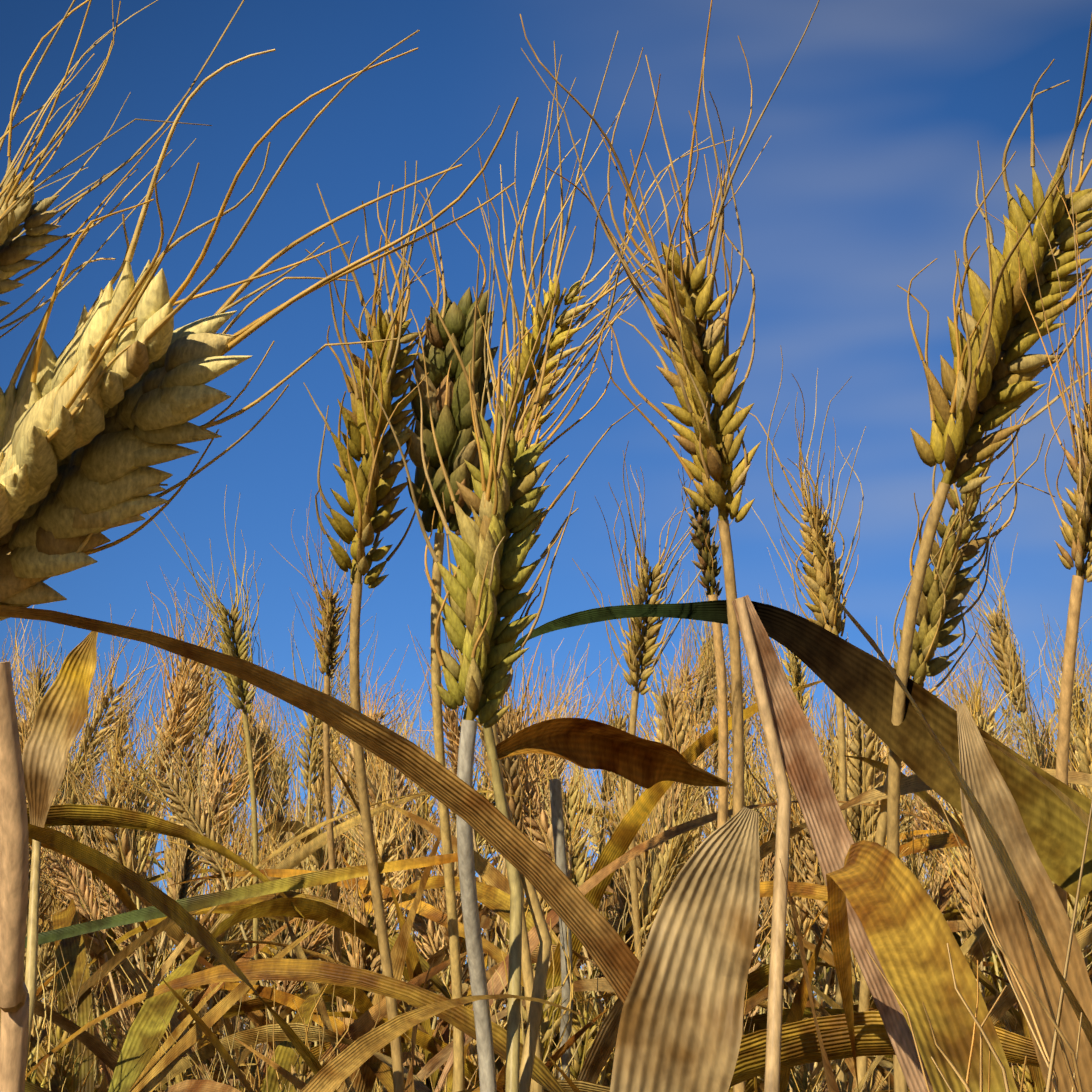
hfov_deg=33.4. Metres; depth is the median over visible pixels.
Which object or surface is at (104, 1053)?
wheat tiller
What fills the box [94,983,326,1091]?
wheat tiller
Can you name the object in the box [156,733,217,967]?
wheat
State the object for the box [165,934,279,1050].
wheat tiller
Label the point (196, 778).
wheat
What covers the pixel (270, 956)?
wheat
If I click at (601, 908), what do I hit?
wheat
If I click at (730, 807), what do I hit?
wheat
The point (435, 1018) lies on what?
wheat
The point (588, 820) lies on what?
wheat
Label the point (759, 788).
wheat
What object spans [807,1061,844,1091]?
wheat tiller
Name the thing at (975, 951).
wheat tiller
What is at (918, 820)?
wheat
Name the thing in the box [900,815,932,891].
wheat
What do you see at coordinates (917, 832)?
wheat
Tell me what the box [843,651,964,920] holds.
wheat
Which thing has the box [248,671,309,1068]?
wheat
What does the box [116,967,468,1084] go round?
wheat tiller
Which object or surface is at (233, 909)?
wheat tiller
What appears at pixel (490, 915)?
wheat
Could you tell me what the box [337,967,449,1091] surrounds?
wheat tiller
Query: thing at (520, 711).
wheat
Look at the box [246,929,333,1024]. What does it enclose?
wheat
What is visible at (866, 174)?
sky
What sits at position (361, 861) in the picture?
wheat
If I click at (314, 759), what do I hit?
wheat
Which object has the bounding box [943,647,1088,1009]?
wheat
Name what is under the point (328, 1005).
wheat tiller
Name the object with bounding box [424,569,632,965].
wheat
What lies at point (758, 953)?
wheat
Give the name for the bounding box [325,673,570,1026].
wheat
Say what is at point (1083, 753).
wheat
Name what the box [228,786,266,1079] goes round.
wheat
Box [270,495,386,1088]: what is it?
wheat ear
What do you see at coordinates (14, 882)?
stalk
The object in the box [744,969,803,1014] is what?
wheat tiller
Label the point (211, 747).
wheat
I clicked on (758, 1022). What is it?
wheat tiller
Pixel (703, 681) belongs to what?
wheat
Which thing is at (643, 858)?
wheat
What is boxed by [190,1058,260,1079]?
wheat
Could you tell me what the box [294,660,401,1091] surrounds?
wheat
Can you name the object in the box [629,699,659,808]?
wheat
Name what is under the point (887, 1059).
wheat tiller
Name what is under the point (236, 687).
wheat ear
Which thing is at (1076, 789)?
wheat
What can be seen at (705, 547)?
wheat ear
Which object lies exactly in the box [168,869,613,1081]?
wheat tiller
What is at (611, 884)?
wheat
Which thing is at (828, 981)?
wheat
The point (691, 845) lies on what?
wheat
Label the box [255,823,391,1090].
wheat
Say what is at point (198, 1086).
wheat tiller
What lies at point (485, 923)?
wheat
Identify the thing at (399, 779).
wheat
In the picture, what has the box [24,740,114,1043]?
wheat
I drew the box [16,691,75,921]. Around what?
wheat
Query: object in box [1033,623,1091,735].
wheat
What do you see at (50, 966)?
wheat
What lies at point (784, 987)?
wheat
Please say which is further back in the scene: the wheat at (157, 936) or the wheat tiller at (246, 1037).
the wheat at (157, 936)
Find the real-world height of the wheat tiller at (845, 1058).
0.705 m
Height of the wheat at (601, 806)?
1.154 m
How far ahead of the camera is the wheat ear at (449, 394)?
0.56 m
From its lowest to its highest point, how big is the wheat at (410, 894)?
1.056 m
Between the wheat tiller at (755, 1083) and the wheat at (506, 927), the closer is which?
the wheat tiller at (755, 1083)
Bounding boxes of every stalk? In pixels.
[0,661,29,1091]
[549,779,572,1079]
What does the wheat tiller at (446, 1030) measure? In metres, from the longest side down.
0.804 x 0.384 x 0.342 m
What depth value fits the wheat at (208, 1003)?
1.88 m
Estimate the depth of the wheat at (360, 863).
1.24 m
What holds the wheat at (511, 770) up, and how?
on the ground
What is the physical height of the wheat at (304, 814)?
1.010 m
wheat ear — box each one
[0,0,244,337]
[0,30,518,620]
[147,485,264,1078]
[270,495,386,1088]
[303,105,499,1091]
[366,147,641,1091]
[404,190,498,1091]
[473,31,770,1091]
[520,0,819,1091]
[572,441,733,960]
[678,444,727,828]
[737,345,865,1091]
[856,313,1055,1091]
[887,14,1091,1091]
[975,137,1091,914]
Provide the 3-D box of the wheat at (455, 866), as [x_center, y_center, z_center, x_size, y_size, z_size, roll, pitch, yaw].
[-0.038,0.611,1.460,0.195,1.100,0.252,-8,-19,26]
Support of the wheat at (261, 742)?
on the ground
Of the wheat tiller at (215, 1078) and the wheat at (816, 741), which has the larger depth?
the wheat at (816, 741)
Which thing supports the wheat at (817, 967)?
on the ground
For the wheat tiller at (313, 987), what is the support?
on the ground
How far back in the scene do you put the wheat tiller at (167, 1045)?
0.61 m
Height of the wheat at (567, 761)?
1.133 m
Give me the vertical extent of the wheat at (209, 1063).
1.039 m
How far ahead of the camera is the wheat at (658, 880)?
0.81 m
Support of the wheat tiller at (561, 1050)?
on the ground
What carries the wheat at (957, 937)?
on the ground
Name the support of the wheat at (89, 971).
on the ground
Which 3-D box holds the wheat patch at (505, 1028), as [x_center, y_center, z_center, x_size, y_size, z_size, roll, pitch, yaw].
[0.024,0.908,2.347,0.520,1.150,0.506,-11,-23,29]
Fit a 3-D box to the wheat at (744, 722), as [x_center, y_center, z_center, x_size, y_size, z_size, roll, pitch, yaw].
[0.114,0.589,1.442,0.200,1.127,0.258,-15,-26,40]
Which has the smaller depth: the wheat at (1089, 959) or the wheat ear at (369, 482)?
the wheat ear at (369, 482)
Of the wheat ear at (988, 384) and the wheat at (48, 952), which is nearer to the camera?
the wheat ear at (988, 384)
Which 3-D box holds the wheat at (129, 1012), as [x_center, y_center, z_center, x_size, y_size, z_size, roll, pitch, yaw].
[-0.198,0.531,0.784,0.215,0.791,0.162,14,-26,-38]
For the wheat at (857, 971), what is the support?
on the ground
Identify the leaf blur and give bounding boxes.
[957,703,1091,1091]
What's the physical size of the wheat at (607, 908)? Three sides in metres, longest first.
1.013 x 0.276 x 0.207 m
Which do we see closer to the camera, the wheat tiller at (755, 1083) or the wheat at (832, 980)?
the wheat tiller at (755, 1083)
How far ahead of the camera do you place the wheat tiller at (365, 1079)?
0.77 m
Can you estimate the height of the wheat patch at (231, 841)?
1.229 m
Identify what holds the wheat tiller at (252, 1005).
on the ground
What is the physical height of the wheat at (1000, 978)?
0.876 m
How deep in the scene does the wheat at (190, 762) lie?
1.47 m
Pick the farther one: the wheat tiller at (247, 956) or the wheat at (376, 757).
the wheat at (376, 757)
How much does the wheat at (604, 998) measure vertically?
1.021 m
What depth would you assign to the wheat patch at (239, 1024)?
2.75 m
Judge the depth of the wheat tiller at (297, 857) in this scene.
0.97 m
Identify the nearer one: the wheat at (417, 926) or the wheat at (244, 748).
the wheat at (417, 926)
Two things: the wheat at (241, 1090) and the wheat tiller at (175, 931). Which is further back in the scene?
the wheat at (241, 1090)
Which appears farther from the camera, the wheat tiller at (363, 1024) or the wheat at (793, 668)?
the wheat at (793, 668)
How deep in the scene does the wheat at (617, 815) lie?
1.61 m
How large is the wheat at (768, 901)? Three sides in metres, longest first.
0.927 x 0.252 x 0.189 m
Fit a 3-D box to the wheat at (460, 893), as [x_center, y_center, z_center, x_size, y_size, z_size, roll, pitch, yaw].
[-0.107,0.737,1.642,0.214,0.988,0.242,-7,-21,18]
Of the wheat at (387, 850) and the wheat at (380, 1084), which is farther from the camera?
the wheat at (380, 1084)
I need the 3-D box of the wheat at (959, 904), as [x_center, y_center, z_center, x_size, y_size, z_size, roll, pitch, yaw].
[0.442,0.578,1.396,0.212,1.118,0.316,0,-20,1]
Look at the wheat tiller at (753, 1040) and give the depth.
0.44 m
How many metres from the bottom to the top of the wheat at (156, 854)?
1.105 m
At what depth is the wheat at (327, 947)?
1.84 m
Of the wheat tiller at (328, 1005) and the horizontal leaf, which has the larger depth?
the wheat tiller at (328, 1005)
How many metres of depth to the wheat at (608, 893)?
1.58 m
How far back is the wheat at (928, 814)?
1.24 m
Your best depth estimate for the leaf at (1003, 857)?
0.18 m
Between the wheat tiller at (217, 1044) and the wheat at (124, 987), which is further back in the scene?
the wheat at (124, 987)
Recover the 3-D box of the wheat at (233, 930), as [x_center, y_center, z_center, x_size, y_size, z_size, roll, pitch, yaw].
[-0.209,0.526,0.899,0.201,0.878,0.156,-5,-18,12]
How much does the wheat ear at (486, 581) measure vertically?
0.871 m
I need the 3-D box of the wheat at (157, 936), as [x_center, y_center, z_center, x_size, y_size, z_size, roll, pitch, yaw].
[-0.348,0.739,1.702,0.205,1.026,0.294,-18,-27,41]
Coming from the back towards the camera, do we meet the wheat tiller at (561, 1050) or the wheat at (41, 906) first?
the wheat at (41, 906)
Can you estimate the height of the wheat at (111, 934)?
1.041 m
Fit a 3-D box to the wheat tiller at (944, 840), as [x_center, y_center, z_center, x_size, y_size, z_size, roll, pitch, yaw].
[0.221,0.458,0.581,0.203,0.783,0.405,7,-22,-15]
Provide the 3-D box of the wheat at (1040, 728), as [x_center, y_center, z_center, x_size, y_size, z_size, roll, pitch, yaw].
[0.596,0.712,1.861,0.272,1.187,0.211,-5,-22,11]
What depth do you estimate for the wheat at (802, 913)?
0.88 m
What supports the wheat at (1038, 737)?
on the ground
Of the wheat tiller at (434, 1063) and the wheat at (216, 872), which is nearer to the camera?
the wheat tiller at (434, 1063)
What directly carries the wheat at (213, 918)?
on the ground
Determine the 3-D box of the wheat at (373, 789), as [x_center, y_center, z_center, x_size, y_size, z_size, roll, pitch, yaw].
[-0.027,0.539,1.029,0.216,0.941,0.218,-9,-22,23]
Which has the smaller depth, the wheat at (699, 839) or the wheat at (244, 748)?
the wheat at (699, 839)
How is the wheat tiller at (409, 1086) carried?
on the ground
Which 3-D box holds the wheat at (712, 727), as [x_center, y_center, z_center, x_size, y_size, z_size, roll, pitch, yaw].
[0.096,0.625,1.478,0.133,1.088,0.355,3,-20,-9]
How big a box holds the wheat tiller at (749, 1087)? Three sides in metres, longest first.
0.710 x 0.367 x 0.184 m
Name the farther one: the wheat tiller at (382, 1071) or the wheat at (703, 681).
the wheat at (703, 681)
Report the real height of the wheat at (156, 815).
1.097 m
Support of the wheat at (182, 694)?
on the ground
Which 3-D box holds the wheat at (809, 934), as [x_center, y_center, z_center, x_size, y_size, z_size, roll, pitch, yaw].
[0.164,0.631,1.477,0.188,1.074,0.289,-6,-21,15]
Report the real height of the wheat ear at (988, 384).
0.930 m
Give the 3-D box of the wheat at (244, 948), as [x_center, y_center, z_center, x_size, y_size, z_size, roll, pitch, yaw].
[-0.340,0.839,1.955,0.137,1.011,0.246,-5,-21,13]
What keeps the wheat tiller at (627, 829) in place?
on the ground
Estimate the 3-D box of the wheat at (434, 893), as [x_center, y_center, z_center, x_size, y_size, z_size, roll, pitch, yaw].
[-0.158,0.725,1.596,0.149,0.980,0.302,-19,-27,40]
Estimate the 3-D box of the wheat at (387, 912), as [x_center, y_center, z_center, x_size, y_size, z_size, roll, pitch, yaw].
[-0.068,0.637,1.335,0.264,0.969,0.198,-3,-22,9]
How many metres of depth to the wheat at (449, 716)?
1.16 m
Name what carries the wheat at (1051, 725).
on the ground
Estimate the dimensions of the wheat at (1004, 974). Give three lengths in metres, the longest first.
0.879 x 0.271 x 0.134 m
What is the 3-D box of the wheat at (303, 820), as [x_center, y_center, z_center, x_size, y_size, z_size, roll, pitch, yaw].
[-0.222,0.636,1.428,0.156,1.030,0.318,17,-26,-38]
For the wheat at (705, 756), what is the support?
on the ground
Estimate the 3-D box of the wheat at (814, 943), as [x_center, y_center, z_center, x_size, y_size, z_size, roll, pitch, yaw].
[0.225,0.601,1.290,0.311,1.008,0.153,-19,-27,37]
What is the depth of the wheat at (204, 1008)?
1.80 m
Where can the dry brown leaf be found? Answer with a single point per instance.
(593, 744)
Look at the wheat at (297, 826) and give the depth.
1.22 m
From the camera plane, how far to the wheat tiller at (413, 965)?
0.78 m
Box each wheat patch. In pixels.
[157,861,313,1067]
[162,947,259,1082]
[198,839,403,1085]
[225,808,500,1026]
[451,819,608,1029]
[596,925,824,1065]
[785,897,963,1083]
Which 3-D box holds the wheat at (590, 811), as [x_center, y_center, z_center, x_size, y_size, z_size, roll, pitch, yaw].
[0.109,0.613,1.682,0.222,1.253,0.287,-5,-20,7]
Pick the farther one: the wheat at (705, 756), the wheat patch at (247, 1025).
the wheat patch at (247, 1025)
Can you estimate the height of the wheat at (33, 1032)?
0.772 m
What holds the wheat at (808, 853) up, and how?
on the ground
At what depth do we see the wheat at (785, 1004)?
1.31 m
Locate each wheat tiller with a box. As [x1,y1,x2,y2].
[0,605,639,1003]
[0,1008,224,1091]
[25,897,434,1091]
[25,919,210,1091]
[25,984,391,1091]
[26,958,868,1091]
[27,804,304,917]
[28,824,336,1091]
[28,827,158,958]
[29,898,102,1091]
[34,984,309,1091]
[35,909,200,1043]
[36,900,420,1091]
[36,962,68,996]
[37,986,113,1086]
[88,904,505,1073]
[94,790,523,1091]
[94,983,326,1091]
[98,891,857,1083]
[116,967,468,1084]
[129,982,222,1091]
[130,889,255,1091]
[132,918,327,1091]
[153,793,428,1012]
[153,917,297,1055]
[154,989,574,1091]
[160,1016,233,1091]
[162,978,253,1091]
[164,1080,240,1091]
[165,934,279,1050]
[165,940,471,1089]
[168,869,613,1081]
[184,982,465,1091]
[230,802,424,1091]
[234,944,753,1091]
[236,814,449,1091]
[241,940,380,1091]
[255,1064,268,1091]
[258,1036,409,1091]
[266,905,760,1091]
[284,1011,1033,1090]
[300,994,603,1091]
[306,952,466,1079]
[327,754,608,1091]
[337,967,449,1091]
[338,851,589,1091]
[348,876,859,1086]
[377,800,614,1080]
[401,803,798,992]
[404,929,492,1091]
[405,959,433,1091]
[421,906,503,1090]
[423,801,947,1091]
[431,1029,554,1076]
[440,680,822,1086]
[458,1080,609,1091]
[472,1065,505,1091]
[492,768,1091,1091]
[545,1007,609,1068]
[547,1055,580,1091]
[574,992,893,1088]
[600,881,1021,1024]
[729,1025,1039,1087]
[731,952,998,1091]
[732,1004,1009,1091]
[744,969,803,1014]
[745,1077,757,1091]
[757,997,815,1091]
[762,962,891,1091]
[762,1023,1045,1091]
[767,924,854,984]
[767,961,885,1057]
[780,860,839,1091]
[780,919,828,1091]
[785,902,893,1089]
[791,924,1091,1091]
[792,833,966,957]
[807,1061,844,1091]
[818,961,993,1091]
[826,800,1091,1091]
[827,1000,873,1091]
[844,755,970,849]
[854,915,991,1091]
[868,1057,1018,1091]
[875,1088,909,1091]
[933,867,958,912]
[951,805,1089,1091]
[966,926,994,965]
[970,954,972,971]
[981,892,1079,1004]
[982,737,1091,831]
[997,1020,1044,1088]
[1013,1076,1024,1091]
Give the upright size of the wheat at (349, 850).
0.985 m
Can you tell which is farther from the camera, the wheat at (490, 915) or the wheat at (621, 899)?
the wheat at (490, 915)
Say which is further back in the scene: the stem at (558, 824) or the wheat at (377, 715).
the wheat at (377, 715)
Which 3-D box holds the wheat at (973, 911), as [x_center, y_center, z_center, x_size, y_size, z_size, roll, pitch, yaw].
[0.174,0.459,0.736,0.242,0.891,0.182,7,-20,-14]
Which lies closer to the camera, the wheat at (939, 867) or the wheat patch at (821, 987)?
the wheat at (939, 867)
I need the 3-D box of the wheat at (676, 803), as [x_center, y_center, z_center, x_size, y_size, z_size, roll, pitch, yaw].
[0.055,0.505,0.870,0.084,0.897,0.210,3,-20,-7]
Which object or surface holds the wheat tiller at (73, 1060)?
on the ground
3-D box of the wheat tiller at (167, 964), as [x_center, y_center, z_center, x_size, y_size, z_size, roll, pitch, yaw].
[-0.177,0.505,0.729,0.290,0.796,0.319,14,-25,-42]
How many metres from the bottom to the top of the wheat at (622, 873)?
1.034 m
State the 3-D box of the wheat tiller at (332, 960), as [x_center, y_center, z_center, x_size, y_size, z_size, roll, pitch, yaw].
[0.000,0.512,0.661,0.268,0.740,0.264,9,-22,-23]
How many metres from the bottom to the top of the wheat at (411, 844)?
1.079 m
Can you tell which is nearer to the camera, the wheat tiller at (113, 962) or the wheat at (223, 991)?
the wheat tiller at (113, 962)
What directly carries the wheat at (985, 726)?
on the ground
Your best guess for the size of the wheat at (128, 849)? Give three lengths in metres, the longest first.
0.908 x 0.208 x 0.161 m
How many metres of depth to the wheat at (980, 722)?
1.07 m
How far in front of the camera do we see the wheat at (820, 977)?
1.39 m
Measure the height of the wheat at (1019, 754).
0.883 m
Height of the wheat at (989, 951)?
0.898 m
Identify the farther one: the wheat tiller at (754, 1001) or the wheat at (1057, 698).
the wheat at (1057, 698)
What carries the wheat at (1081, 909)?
on the ground
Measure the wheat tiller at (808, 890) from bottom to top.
0.756 m
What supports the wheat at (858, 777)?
on the ground
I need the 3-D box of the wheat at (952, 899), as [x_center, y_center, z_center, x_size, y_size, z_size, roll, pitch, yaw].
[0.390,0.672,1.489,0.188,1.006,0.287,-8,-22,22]
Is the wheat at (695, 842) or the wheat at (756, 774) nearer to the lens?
the wheat at (695, 842)
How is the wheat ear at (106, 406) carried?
on the ground
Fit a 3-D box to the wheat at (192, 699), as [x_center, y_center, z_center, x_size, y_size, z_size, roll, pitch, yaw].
[-0.326,0.572,1.387,0.349,1.130,0.171,-12,-24,34]
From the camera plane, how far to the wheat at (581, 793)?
2.04 m
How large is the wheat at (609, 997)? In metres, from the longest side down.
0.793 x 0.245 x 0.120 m
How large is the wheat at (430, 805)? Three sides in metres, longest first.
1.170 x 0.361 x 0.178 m
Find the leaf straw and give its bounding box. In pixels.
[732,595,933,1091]
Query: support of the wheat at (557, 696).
on the ground
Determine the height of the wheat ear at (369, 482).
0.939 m
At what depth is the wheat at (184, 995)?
1.65 m
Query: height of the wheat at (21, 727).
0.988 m
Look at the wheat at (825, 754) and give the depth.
1.36 m
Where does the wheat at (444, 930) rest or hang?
on the ground
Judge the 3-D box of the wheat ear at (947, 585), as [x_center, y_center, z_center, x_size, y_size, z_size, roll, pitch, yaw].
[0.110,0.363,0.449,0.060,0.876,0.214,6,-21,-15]
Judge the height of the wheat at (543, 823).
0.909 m
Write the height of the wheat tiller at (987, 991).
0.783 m
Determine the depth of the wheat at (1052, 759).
1.20 m
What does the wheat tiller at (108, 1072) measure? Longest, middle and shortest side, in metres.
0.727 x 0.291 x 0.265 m
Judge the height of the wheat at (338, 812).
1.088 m
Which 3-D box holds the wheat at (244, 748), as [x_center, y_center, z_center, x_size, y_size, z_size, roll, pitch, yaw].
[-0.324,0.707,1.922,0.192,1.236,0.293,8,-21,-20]
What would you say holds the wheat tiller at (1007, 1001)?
on the ground
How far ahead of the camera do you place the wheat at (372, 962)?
0.82 m
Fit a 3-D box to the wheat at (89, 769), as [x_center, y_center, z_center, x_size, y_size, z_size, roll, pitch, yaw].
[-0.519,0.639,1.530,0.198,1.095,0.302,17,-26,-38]
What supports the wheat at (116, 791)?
on the ground
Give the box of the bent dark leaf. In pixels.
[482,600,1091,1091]
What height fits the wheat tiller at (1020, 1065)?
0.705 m
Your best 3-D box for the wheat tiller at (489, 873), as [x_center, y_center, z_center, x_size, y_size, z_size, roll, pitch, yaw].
[0.171,0.501,0.760,0.439,0.828,0.305,-21,-29,45]
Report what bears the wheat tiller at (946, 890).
on the ground
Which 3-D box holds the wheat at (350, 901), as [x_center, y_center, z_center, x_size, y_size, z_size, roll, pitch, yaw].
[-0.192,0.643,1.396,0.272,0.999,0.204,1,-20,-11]
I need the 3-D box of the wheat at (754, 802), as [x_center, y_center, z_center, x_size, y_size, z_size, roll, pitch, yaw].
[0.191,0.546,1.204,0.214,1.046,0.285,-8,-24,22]
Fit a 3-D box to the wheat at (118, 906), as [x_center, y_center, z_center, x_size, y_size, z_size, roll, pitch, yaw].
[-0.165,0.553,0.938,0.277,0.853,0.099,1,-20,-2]
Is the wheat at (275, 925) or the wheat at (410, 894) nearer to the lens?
the wheat at (275, 925)
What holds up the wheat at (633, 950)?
on the ground
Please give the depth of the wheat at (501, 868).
1.51 m
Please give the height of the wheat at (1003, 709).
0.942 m
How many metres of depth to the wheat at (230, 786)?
1.22 m
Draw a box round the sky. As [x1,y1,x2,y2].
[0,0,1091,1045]
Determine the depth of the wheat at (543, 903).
1.09 m
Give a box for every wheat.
[2,606,40,721]
[2,619,24,667]
[6,627,56,1030]
[10,636,38,711]
[12,679,136,1089]
[13,610,244,1044]
[16,686,154,1007]
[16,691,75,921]
[17,663,100,743]
[22,731,140,1084]
[23,873,57,1065]
[24,649,216,1001]
[24,666,145,976]
[24,696,175,1010]
[24,735,108,1088]
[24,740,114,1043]
[24,861,112,1003]
[26,850,225,1069]
[27,762,112,1091]
[28,858,256,1056]
[29,789,445,1073]
[33,695,255,1084]
[35,604,312,1036]
[35,732,122,1017]
[38,666,209,1033]
[38,904,108,1056]
[40,825,257,1032]
[42,750,319,1091]
[42,868,56,1006]
[43,825,471,1061]
[45,772,212,961]
[46,600,376,1078]
[47,982,193,1042]
[51,702,166,1015]
[64,752,347,1085]
[66,681,239,1090]
[81,687,295,967]
[87,685,322,1036]
[88,693,617,1047]
[90,801,242,1091]
[92,637,171,938]
[93,565,368,1039]
[94,757,325,1058]
[98,775,312,1090]
[98,841,203,1015]
[99,735,262,1009]
[99,902,181,1085]
[100,563,238,1024]
[102,581,228,1046]
[103,837,183,1007]
[112,651,368,1082]
[115,755,454,1072]
[125,688,193,959]
[128,827,241,1070]
[133,736,357,1021]
[136,882,175,995]
[153,730,232,1047]
[154,737,342,1044]
[155,665,262,980]
[155,837,207,974]
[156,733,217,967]
[157,671,282,1074]
[166,1063,265,1083]
[180,749,307,1063]
[188,656,271,1002]
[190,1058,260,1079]
[194,796,261,1017]
[195,809,382,1091]
[197,716,233,920]
[198,833,422,1016]
[207,952,239,1078]
[211,791,241,1079]
[211,800,310,1048]
[212,652,284,1020]
[220,777,423,1084]
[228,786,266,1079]
[232,774,363,1077]
[234,759,399,1044]
[236,751,326,1022]
[237,650,441,868]
[238,939,251,1089]
[241,656,564,988]
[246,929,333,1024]
[247,687,428,965]
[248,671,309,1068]
[250,663,429,998]
[251,825,334,1011]
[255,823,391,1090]
[256,634,430,1079]
[259,678,406,953]
[261,639,625,1091]
[272,694,452,1041]
[272,765,360,960]
[275,787,466,988]
[284,765,344,1026]
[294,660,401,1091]
[305,718,483,995]
[313,661,761,1086]
[313,821,347,1021]
[316,743,506,1091]
[319,710,432,959]
[319,718,432,946]
[321,665,397,1091]
[324,826,464,967]
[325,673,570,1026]
[326,800,411,1029]
[332,691,421,1020]
[332,721,496,1091]
[336,772,436,993]
[338,783,555,1070]
[343,811,413,932]
[345,709,450,987]
[375,716,533,1087]
[377,710,545,973]
[379,788,451,1086]
[382,755,476,1084]
[394,709,488,940]
[399,711,548,1033]
[399,792,478,959]
[408,626,559,1057]
[414,782,616,912]
[416,673,605,1020]
[416,852,435,959]
[422,715,626,1052]
[423,819,458,957]
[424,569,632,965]
[428,701,505,977]
[431,628,640,1060]
[431,753,527,1029]
[431,801,492,1027]
[433,900,484,977]
[435,847,503,1028]
[446,743,602,1053]
[447,635,760,1071]
[448,599,743,1058]
[448,723,649,995]
[451,665,608,1055]
[462,898,541,1083]
[468,794,645,1075]
[473,742,586,1056]
[473,787,551,1028]
[475,752,588,1003]
[477,631,633,1030]
[477,678,754,1086]
[478,694,598,914]
[486,842,603,978]
[501,707,600,1076]
[502,687,763,1061]
[505,875,674,1016]
[523,798,646,1053]
[524,624,616,937]
[525,718,830,1073]
[527,652,586,786]
[528,758,619,1078]
[534,675,571,967]
[558,773,691,1065]
[561,764,759,904]
[563,763,592,877]
[564,777,610,854]
[566,763,760,912]
[567,541,729,833]
[571,665,731,1075]
[576,792,607,970]
[580,725,812,1018]
[585,673,660,829]
[591,769,643,836]
[591,991,611,1013]
[595,822,617,1003]
[605,784,643,1007]
[607,886,634,1053]
[609,618,849,1091]
[612,775,788,1091]
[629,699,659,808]
[634,742,912,1091]
[636,711,971,1091]
[636,739,759,1087]
[641,702,729,847]
[650,619,947,965]
[666,711,827,1065]
[673,712,879,997]
[676,784,776,1018]
[680,711,731,863]
[689,597,748,720]
[698,719,752,820]
[699,621,752,809]
[701,735,830,995]
[702,640,940,1074]
[704,595,832,1006]
[708,661,965,1082]
[709,716,813,996]
[728,690,862,965]
[728,717,792,1091]
[728,751,768,1013]
[730,731,773,1013]
[740,645,816,1073]
[743,686,817,1090]
[744,683,850,1091]
[744,709,855,1091]
[749,813,819,989]
[756,742,768,834]
[757,684,835,996]
[757,703,838,1007]
[759,547,823,1070]
[761,729,826,1007]
[763,733,964,1081]
[786,740,829,1091]
[787,791,945,1091]
[791,713,865,866]
[793,632,884,1091]
[804,689,848,770]
[809,616,994,1067]
[812,749,918,1080]
[814,645,1018,1011]
[829,804,948,988]
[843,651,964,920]
[846,723,1013,1070]
[847,676,1057,1079]
[848,734,927,1091]
[850,701,987,974]
[851,825,923,885]
[865,743,961,946]
[865,791,943,905]
[867,631,991,777]
[900,794,970,938]
[900,798,915,866]
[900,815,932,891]
[910,651,1084,923]
[915,707,1024,1036]
[916,667,1017,1003]
[924,658,995,991]
[926,885,1091,956]
[932,511,1035,764]
[932,655,1004,714]
[934,635,1071,921]
[942,622,1089,971]
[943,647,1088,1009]
[944,628,1091,1010]
[953,904,997,976]
[975,721,1052,980]
[976,648,1091,923]
[979,968,1009,983]
[987,701,1056,766]
[994,715,1044,758]
[1006,679,1074,767]
[1009,639,1091,984]
[1026,663,1091,971]
[1030,646,1091,798]
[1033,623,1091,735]
[1037,697,1074,746]
[1041,607,1091,956]
[1043,697,1091,963]
[1051,757,1091,970]
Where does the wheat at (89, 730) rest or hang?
on the ground
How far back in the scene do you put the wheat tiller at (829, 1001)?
0.73 m
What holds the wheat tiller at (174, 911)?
on the ground
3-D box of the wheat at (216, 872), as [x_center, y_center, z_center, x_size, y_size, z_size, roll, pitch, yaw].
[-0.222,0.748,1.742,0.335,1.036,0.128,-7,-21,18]
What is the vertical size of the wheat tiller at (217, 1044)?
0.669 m
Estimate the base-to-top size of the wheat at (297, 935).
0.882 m
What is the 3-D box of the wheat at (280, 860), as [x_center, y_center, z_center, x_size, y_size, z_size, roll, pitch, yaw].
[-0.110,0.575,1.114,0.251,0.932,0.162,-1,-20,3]
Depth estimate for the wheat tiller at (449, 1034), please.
1.00 m
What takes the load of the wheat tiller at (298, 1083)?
on the ground
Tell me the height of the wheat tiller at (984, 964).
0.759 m
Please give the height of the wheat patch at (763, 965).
1.108 m
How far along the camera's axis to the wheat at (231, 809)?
1.50 m
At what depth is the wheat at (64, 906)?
1.31 m
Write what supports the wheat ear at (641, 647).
on the ground
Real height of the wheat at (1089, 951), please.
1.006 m
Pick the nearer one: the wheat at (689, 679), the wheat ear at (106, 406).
the wheat ear at (106, 406)
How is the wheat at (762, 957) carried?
on the ground
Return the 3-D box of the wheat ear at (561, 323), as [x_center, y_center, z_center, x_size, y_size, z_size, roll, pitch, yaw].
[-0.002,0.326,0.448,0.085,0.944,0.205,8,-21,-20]

